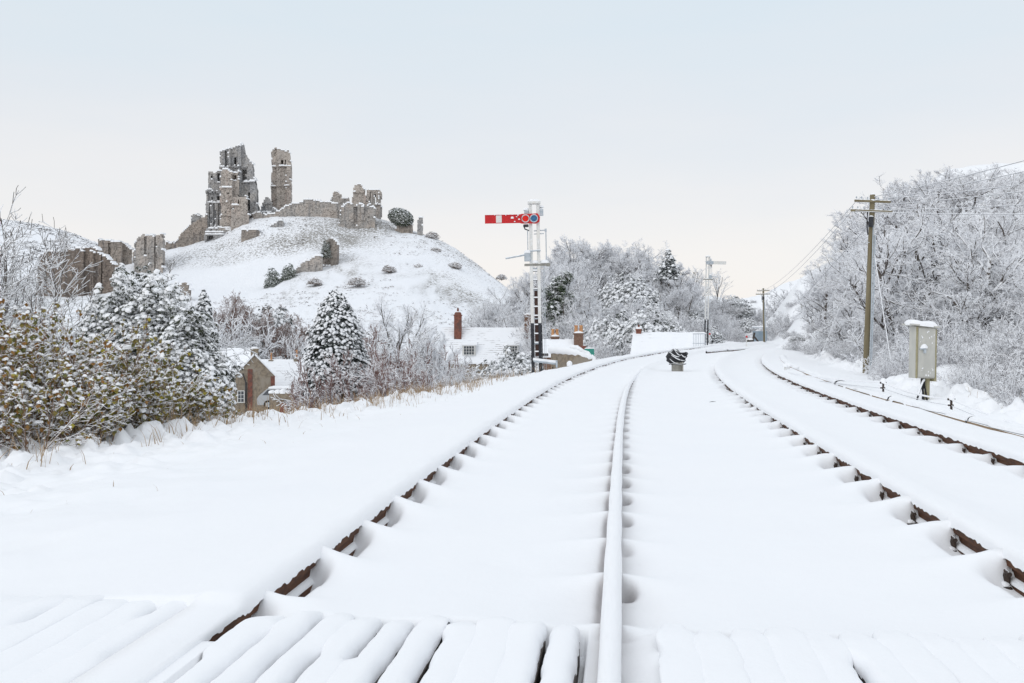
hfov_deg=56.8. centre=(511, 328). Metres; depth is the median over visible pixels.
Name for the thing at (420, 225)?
wall stub
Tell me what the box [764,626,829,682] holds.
crossing board
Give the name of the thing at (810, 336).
bush
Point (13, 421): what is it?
leafy shrub
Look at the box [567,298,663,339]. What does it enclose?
bush
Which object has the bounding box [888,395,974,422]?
cable route board
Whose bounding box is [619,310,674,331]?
bush
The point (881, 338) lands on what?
bush
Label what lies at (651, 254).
bare tree
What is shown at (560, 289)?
ivy clad tree
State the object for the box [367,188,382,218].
ruined window wall
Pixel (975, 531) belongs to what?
rail
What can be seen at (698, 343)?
railing
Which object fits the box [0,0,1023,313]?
sky
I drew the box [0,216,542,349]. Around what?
hill
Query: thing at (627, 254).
bare tree
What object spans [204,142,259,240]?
castle keep
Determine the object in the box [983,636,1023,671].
crossing board
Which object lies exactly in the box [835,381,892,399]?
cable route board
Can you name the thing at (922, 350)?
trackside cabinet
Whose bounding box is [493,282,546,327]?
bare tree
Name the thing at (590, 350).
notice board
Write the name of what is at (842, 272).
bare tree
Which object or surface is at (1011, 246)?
bare tree
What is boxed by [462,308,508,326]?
bush
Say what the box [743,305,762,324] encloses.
bush
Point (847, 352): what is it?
bush
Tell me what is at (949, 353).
bush
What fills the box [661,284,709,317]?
bare tree
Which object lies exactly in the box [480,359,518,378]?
bush
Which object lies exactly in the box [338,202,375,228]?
bastion
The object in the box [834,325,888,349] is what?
bush
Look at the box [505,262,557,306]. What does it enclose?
bare tree
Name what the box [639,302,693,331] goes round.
bush
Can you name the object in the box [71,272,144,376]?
evergreen shrub
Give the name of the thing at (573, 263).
bare tree
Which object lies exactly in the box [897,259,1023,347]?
bare tree
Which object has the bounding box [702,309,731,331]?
bush
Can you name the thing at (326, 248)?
ivy bush
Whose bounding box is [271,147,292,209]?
tower ruin
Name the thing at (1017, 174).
bare tree
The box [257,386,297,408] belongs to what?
parked car
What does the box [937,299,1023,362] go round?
bush
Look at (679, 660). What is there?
crossing board
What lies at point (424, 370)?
bush
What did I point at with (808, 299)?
bare tree
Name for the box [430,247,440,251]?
scrub bush
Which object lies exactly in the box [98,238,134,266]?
gate tower
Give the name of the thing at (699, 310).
bush
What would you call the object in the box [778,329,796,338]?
bush
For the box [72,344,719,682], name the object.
rail
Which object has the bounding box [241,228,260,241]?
wall
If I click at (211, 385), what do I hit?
evergreen shrub
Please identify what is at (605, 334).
evergreen bush
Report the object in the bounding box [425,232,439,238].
scrub bush
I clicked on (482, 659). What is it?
crossing board
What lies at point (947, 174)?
bare tree
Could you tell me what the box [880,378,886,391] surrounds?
wire stake
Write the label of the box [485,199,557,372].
semaphore signal
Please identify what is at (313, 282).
scrub bush
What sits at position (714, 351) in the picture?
rail
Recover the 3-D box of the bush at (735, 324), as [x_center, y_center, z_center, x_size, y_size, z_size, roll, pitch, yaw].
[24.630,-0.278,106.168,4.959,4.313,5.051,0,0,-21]
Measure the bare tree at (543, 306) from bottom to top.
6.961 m
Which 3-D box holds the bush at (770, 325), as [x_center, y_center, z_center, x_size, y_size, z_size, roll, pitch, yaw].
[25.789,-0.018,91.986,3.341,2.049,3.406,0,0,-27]
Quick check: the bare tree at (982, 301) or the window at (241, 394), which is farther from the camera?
the window at (241, 394)
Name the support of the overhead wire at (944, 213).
attached to the telegraph pole at (869, 310)
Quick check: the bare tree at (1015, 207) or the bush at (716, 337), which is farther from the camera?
the bush at (716, 337)
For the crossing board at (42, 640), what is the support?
on the track snow
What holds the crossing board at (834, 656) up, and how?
on the track snow
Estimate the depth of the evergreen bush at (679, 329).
79.22 m
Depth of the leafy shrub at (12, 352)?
10.65 m
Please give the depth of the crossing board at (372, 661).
3.18 m
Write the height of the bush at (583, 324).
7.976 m
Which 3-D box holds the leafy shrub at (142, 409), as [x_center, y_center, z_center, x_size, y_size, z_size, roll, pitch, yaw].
[-5.410,0.837,11.784,2.207,1.954,2.423,0,0,35]
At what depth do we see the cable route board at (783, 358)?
29.75 m
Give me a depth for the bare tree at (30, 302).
19.30 m
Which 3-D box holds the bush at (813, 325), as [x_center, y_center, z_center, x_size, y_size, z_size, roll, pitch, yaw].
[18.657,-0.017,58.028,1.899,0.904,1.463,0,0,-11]
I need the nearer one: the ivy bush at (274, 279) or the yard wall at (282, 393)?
the yard wall at (282, 393)
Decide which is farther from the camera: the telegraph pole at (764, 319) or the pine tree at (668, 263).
the pine tree at (668, 263)
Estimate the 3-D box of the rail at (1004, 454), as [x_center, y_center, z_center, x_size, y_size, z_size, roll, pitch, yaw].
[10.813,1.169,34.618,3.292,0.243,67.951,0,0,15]
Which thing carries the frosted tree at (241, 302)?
on the snow ground at (796, 325)
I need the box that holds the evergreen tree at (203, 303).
[195,289,216,341]
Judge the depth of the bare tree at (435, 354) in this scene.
70.36 m
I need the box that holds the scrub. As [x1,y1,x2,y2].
[0,219,97,262]
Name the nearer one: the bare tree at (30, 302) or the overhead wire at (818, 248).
the bare tree at (30, 302)
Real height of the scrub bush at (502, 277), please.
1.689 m
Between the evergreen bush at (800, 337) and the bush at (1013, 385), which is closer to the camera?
the bush at (1013, 385)
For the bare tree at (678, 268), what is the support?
on the snow ground at (796, 325)
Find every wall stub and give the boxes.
[178,282,193,300]
[417,216,423,235]
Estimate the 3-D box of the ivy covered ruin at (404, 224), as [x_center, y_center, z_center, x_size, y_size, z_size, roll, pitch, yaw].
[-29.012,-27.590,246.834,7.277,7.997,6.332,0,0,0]
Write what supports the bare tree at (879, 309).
on the snow ground at (796, 325)
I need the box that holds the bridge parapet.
[548,345,595,368]
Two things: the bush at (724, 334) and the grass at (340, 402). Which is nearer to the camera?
the grass at (340, 402)
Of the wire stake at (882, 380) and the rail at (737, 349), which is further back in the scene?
the rail at (737, 349)
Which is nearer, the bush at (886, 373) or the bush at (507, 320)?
the bush at (886, 373)
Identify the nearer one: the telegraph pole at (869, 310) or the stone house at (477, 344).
the telegraph pole at (869, 310)
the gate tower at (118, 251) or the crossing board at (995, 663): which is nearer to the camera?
the crossing board at (995, 663)
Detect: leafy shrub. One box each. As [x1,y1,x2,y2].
[0,296,125,432]
[0,298,166,438]
[0,344,125,454]
[2,318,200,432]
[15,334,221,428]
[39,367,135,442]
[113,362,233,424]
[144,380,239,418]
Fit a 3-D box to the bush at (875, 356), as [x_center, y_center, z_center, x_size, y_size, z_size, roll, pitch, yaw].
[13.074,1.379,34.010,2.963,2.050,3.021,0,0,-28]
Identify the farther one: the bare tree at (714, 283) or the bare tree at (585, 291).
the bare tree at (714, 283)
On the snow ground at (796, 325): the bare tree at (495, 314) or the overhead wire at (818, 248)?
the bare tree at (495, 314)
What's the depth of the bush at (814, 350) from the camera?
43.85 m
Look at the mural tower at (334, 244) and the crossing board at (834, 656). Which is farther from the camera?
the mural tower at (334, 244)
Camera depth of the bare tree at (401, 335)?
65.61 m
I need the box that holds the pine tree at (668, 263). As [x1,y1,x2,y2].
[653,249,684,309]
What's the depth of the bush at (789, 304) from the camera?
91.87 m
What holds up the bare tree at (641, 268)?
on the snow ground at (796, 325)
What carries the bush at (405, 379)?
on the snow ground at (796, 325)
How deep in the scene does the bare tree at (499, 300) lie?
105.72 m
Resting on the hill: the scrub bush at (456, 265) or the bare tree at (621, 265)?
the scrub bush at (456, 265)
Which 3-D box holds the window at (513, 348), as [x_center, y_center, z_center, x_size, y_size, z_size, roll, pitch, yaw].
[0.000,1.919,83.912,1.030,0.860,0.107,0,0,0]
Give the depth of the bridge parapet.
43.16 m
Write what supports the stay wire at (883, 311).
attached to the telegraph pole at (869, 310)
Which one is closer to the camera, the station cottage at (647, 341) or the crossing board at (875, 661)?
the crossing board at (875, 661)
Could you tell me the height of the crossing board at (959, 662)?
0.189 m
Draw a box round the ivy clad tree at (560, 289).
[541,263,588,337]
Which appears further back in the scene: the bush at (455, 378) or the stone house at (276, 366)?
the stone house at (276, 366)
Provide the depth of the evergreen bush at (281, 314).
99.02 m
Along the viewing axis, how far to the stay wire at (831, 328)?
35.48 m
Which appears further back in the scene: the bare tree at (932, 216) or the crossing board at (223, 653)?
the bare tree at (932, 216)
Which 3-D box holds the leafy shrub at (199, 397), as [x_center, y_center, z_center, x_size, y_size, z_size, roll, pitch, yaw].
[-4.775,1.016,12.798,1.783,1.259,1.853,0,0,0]
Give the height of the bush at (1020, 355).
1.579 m
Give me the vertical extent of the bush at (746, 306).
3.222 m
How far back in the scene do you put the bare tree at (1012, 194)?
79.17 m
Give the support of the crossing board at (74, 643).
on the track snow
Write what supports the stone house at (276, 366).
on the snow ground at (796, 325)
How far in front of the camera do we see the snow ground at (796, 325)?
96.19 m
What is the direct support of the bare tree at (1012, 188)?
on the snow ground at (796, 325)
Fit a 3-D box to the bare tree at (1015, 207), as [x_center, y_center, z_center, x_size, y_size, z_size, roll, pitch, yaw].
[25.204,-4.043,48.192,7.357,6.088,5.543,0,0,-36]
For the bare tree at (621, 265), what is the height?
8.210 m
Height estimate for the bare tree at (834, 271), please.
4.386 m
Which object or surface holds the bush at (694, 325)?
on the snow ground at (796, 325)
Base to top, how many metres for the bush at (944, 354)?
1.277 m
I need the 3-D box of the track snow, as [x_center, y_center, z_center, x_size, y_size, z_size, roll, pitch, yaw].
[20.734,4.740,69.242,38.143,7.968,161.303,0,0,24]
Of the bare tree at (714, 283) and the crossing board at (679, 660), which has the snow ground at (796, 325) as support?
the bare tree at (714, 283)
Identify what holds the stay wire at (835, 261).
attached to the telegraph pole at (869, 310)
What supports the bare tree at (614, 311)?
on the snow ground at (796, 325)
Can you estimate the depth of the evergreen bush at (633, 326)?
73.00 m
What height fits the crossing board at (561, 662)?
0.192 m
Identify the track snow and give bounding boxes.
[0,341,1023,682]
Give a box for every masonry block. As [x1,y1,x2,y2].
[191,213,202,224]
[259,197,276,213]
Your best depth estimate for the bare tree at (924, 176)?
67.60 m
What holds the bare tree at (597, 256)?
on the snow ground at (796, 325)
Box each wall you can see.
[36,246,117,296]
[165,213,207,249]
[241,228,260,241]
[252,198,343,218]
[261,219,283,227]
[268,389,300,412]
[296,254,322,273]
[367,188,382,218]
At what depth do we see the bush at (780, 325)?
83.75 m
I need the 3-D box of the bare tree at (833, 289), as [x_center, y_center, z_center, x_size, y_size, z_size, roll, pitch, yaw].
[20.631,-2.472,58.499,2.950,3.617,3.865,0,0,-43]
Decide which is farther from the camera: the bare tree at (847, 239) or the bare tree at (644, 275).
the bare tree at (644, 275)
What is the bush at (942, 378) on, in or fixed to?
on the snow ground at (796, 325)
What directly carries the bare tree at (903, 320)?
on the snow ground at (796, 325)
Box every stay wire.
[799,227,866,301]
[817,288,846,364]
[874,256,891,366]
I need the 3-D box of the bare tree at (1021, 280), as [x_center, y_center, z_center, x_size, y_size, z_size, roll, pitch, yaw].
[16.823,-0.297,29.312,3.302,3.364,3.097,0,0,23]
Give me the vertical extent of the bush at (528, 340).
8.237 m
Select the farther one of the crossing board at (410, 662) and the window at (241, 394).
the window at (241, 394)
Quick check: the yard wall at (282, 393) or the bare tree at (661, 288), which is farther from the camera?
the bare tree at (661, 288)
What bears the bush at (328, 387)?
on the track snow
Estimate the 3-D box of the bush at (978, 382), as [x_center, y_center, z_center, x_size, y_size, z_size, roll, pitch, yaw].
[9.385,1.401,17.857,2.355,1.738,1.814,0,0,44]
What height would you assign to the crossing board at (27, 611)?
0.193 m
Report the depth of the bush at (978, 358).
22.23 m
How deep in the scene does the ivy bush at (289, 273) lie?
205.22 m
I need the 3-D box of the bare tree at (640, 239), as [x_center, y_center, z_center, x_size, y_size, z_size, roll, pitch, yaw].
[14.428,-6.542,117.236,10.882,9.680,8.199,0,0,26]
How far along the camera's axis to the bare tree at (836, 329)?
47.77 m
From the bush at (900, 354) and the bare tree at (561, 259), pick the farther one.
the bare tree at (561, 259)
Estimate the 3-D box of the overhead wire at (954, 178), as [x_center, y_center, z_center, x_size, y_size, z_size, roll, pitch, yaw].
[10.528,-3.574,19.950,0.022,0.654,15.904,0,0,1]
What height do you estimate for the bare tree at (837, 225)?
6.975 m
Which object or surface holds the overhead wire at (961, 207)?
attached to the telegraph pole at (869, 310)
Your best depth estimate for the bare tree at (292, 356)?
89.93 m
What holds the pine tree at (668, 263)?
on the snow ground at (796, 325)
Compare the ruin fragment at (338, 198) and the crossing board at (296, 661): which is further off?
the ruin fragment at (338, 198)
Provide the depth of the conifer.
37.30 m
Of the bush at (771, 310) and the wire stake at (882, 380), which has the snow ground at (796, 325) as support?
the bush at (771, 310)
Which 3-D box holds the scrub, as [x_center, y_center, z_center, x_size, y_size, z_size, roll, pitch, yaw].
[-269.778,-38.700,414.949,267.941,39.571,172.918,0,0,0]
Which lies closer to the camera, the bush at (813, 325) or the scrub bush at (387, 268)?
the bush at (813, 325)
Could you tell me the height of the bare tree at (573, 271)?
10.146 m
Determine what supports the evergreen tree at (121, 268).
on the snow ground at (796, 325)
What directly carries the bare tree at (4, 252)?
on the snow ground at (796, 325)
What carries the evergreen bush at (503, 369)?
on the snow ground at (796, 325)
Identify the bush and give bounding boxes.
[241,303,311,358]
[263,268,281,288]
[270,302,423,411]
[279,263,296,282]
[283,341,439,411]
[306,277,322,285]
[321,236,331,258]
[344,349,450,401]
[347,276,365,286]
[363,323,473,385]
[369,349,459,392]
[374,328,471,384]
[381,265,396,272]
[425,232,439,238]
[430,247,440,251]
[430,359,493,386]
[448,262,461,268]
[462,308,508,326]
[467,357,512,381]
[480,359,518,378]
[484,344,543,375]
[489,311,520,326]
[496,274,507,280]
[506,300,566,365]
[527,302,603,365]
[565,302,619,338]
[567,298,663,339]
[573,310,630,356]
[583,319,630,359]
[593,271,659,321]
[594,322,662,358]
[607,307,676,355]
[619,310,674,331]
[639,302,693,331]
[653,314,684,331]
[665,301,704,316]
[671,310,714,342]
[680,311,702,326]
[693,319,727,343]
[696,300,721,318]
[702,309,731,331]
[706,295,747,318]
[713,308,748,334]
[716,322,742,341]
[721,295,755,316]
[729,327,752,341]
[736,316,761,332]
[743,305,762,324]
[756,319,778,337]
[757,282,791,317]
[767,311,795,334]
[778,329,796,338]
[781,338,809,350]
[784,301,795,307]
[787,333,806,342]
[798,337,852,354]
[800,322,822,332]
[802,320,877,351]
[808,338,860,359]
[818,339,850,347]
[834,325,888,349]
[852,342,906,367]
[854,307,908,364]
[854,335,952,376]
[869,356,908,380]
[873,299,1007,367]
[903,338,989,369]
[912,361,1003,393]
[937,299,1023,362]
[937,331,1009,388]
[944,323,1023,383]
[947,357,1023,402]
[984,386,1023,406]
[986,353,1023,404]
[996,331,1023,375]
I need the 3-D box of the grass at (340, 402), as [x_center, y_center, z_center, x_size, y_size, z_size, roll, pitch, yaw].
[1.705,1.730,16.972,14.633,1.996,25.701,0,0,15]
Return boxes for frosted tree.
[185,291,283,358]
[212,292,254,341]
[216,296,296,339]
[251,305,310,358]
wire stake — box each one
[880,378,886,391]
[947,394,954,409]
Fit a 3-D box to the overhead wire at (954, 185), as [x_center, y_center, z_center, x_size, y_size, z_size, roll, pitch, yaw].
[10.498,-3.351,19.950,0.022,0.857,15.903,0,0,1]
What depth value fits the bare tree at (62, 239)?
24.87 m
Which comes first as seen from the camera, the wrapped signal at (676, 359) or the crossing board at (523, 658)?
the crossing board at (523, 658)
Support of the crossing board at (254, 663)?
on the track snow
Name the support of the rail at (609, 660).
on the track snow
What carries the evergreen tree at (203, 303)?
on the snow ground at (796, 325)
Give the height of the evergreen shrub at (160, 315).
3.884 m
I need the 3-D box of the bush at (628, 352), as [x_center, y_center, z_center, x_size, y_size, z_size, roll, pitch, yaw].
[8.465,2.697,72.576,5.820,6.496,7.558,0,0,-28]
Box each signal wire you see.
[788,372,1023,425]
[822,381,976,415]
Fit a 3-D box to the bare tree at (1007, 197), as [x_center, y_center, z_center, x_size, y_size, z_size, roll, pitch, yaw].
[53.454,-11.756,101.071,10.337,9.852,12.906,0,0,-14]
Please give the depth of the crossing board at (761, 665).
3.17 m
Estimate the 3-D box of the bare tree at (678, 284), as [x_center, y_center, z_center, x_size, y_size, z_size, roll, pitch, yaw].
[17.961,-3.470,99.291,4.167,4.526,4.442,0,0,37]
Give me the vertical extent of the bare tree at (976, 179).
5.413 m
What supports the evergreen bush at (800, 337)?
on the snow ground at (796, 325)
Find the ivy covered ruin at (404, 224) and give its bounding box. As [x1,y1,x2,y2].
[387,207,413,233]
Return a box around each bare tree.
[0,185,262,369]
[0,216,101,352]
[0,217,101,357]
[278,327,306,358]
[360,293,439,364]
[411,317,462,379]
[463,296,505,325]
[470,299,514,326]
[472,282,522,320]
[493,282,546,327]
[500,269,550,324]
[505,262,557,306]
[520,277,590,325]
[533,248,567,295]
[541,234,624,300]
[543,256,574,281]
[545,262,585,289]
[551,243,602,288]
[551,274,607,331]
[554,252,602,302]
[574,290,624,325]
[575,236,620,299]
[575,258,615,291]
[594,240,653,291]
[602,270,656,293]
[603,237,675,300]
[604,251,655,299]
[605,295,650,322]
[608,242,658,283]
[619,246,660,302]
[625,271,666,310]
[645,266,704,304]
[649,255,695,310]
[661,274,702,314]
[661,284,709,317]
[664,276,706,312]
[679,265,718,299]
[702,269,732,302]
[787,259,854,339]
[800,282,889,351]
[804,248,842,291]
[807,219,868,307]
[811,229,920,300]
[813,242,876,311]
[818,266,856,312]
[821,172,919,259]
[827,215,863,256]
[830,182,1001,325]
[833,189,1023,364]
[837,163,993,254]
[848,271,942,337]
[857,195,930,257]
[872,203,1023,345]
[894,169,935,193]
[897,207,980,251]
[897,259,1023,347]
[898,276,1019,346]
[902,162,1021,233]
[918,205,1023,277]
[924,169,1023,240]
[952,169,999,191]
[956,187,1023,252]
[961,229,1023,277]
[974,171,1007,197]
[978,177,1023,212]
[994,179,1023,202]
[996,268,1023,327]
[1000,167,1023,187]
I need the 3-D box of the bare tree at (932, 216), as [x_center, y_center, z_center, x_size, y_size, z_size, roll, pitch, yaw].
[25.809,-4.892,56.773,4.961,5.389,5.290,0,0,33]
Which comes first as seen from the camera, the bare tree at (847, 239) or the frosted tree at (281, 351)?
the bare tree at (847, 239)
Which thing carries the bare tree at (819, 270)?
on the snow ground at (796, 325)
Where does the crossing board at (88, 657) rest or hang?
on the track snow
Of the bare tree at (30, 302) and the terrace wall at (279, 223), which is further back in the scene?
the terrace wall at (279, 223)
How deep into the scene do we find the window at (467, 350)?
83.94 m
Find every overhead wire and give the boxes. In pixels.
[763,212,850,294]
[765,204,853,289]
[859,211,1023,214]
[873,171,1023,200]
[874,160,1023,196]
[889,191,1023,204]
[894,184,1023,197]
[897,204,1023,209]
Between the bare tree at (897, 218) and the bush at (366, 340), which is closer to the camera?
the bush at (366, 340)
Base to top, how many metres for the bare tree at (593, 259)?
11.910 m
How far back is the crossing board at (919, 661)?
3.14 m
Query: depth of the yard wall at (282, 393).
61.02 m
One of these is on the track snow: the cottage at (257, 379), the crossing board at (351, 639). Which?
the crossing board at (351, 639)
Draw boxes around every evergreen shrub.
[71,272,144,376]
[93,262,230,399]
[144,306,243,413]
[192,370,230,417]
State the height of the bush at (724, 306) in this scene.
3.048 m
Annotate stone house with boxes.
[261,350,304,385]
[440,308,530,384]
[543,325,585,369]
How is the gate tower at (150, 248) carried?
on the hill
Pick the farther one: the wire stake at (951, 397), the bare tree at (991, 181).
the bare tree at (991, 181)
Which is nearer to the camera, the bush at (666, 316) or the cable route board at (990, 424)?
the cable route board at (990, 424)
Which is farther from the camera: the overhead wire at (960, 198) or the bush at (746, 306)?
the bush at (746, 306)
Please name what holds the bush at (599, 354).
on the snow ground at (796, 325)
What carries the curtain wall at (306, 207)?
on the hill
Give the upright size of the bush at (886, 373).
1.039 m
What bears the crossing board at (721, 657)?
on the track snow
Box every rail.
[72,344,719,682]
[597,363,651,682]
[706,348,736,352]
[714,359,1023,596]
[727,348,749,350]
[761,347,1023,465]
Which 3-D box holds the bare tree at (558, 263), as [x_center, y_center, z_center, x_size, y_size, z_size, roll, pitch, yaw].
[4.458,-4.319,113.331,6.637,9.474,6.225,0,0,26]
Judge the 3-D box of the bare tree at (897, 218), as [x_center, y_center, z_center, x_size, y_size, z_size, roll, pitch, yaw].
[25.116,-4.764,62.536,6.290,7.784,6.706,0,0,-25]
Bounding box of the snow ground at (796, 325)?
[300,163,1023,394]
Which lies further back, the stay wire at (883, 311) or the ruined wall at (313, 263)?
the ruined wall at (313, 263)
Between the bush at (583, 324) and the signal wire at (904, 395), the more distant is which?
the bush at (583, 324)
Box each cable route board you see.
[780,355,800,369]
[796,367,844,383]
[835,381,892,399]
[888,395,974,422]
[967,416,1023,436]
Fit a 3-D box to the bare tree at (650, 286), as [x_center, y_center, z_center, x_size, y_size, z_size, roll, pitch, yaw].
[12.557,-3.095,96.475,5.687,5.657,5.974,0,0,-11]
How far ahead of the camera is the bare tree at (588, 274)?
108.27 m
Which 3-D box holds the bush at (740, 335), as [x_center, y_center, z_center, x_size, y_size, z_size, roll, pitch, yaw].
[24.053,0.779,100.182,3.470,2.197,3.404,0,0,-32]
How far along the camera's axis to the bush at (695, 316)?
95.21 m
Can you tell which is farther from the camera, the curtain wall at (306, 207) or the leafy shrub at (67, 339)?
the curtain wall at (306, 207)
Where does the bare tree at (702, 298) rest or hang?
on the snow ground at (796, 325)
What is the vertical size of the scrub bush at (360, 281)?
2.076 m
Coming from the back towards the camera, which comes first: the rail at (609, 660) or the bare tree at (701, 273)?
the bare tree at (701, 273)
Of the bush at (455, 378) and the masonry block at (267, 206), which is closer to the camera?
the bush at (455, 378)
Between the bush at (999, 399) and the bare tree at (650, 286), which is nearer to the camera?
the bush at (999, 399)
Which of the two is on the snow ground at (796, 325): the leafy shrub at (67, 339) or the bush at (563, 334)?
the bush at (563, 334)
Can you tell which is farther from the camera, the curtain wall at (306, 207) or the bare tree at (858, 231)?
the curtain wall at (306, 207)
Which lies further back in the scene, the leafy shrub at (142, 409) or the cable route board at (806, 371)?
the cable route board at (806, 371)
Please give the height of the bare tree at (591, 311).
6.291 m
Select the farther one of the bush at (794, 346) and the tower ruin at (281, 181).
the tower ruin at (281, 181)
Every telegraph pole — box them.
[756,288,769,341]
[850,193,892,373]
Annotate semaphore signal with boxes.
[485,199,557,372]
[703,255,725,344]
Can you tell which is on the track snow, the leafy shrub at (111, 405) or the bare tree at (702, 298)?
the leafy shrub at (111, 405)
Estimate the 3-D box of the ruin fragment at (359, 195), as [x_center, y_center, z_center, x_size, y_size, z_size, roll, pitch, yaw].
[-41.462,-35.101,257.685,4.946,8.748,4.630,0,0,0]
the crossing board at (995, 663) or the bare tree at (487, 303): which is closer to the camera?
the crossing board at (995, 663)
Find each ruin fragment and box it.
[330,190,349,204]
[352,183,367,204]
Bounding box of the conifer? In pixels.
[300,289,370,406]
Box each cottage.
[218,347,277,414]
[630,325,704,353]
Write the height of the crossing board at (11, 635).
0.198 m
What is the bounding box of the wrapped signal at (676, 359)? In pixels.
[666,349,687,370]
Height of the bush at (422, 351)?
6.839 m
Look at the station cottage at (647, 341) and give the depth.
65.09 m
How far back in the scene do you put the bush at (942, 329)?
30.15 m
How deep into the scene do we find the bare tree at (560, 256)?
116.98 m
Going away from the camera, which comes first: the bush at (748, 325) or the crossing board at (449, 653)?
the crossing board at (449, 653)
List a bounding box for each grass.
[0,362,1020,500]
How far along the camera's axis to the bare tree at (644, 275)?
98.02 m
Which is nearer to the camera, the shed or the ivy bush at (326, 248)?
the shed
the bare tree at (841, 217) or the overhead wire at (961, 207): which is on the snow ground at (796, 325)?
the bare tree at (841, 217)
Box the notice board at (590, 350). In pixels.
[584,347,593,354]
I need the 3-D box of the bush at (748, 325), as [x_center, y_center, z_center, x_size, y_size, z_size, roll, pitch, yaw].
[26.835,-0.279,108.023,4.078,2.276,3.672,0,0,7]
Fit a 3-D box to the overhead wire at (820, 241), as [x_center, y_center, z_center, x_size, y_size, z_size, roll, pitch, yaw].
[15.507,-3.328,54.000,0.016,0.894,53.084,0,0,12]
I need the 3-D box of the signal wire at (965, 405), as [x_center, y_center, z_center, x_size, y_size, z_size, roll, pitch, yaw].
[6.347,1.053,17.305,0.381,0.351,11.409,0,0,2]
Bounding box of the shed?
[752,326,767,341]
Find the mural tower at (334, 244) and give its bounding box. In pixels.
[323,237,339,266]
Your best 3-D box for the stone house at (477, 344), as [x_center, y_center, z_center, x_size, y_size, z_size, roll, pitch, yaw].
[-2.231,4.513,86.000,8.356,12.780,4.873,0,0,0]
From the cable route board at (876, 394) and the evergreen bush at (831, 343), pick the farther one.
the evergreen bush at (831, 343)
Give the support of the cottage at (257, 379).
on the snow ground at (796, 325)
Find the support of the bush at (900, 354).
on the snow ground at (796, 325)
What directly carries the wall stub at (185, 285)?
on the hill
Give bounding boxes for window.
[237,390,244,402]
[463,346,474,354]
[506,346,517,354]
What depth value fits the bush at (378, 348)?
60.87 m
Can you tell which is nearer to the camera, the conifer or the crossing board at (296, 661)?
the crossing board at (296, 661)
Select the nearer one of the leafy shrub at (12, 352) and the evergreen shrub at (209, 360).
the leafy shrub at (12, 352)
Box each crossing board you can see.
[0,595,73,628]
[0,595,103,651]
[0,599,127,673]
[0,600,155,682]
[22,601,186,682]
[174,616,284,682]
[210,611,322,682]
[255,613,354,682]
[295,617,381,682]
[326,620,413,682]
[377,615,450,682]
[420,622,475,682]
[453,616,515,682]
[494,621,546,682]
[540,625,580,682]
[655,624,704,682]
[693,629,750,682]
[730,628,786,682]
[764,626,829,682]
[804,633,862,682]
[838,631,917,682]
[872,630,958,682]
[907,632,998,682]
[951,637,1023,682]
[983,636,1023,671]
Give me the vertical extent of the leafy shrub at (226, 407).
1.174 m
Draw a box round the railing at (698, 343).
[693,333,705,345]
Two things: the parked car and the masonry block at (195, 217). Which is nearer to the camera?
the parked car
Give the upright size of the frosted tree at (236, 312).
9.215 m
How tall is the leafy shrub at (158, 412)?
1.666 m
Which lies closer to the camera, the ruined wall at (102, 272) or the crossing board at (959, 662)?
the crossing board at (959, 662)
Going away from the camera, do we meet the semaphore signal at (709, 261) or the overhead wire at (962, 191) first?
the overhead wire at (962, 191)
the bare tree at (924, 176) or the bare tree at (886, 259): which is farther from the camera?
the bare tree at (924, 176)
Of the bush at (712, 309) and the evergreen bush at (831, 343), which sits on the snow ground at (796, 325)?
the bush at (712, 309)
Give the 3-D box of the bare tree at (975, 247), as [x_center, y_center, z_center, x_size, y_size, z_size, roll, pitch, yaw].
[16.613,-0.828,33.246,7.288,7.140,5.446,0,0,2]
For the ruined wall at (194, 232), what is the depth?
250.50 m
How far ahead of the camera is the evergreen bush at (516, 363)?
36.62 m
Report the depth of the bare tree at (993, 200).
58.12 m
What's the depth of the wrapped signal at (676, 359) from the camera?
26.35 m
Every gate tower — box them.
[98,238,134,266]
[132,232,165,272]
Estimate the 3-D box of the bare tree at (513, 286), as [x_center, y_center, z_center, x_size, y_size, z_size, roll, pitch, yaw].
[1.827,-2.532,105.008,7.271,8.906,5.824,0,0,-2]
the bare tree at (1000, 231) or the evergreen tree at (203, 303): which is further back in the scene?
the bare tree at (1000, 231)
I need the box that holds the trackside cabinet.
[902,320,940,399]
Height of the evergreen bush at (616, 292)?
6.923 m
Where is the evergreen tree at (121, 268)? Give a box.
[103,263,131,320]
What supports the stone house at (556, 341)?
on the snow ground at (796, 325)
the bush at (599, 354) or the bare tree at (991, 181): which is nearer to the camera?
the bush at (599, 354)
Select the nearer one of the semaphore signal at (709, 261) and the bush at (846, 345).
the bush at (846, 345)
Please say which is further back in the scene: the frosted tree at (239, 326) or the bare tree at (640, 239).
the bare tree at (640, 239)

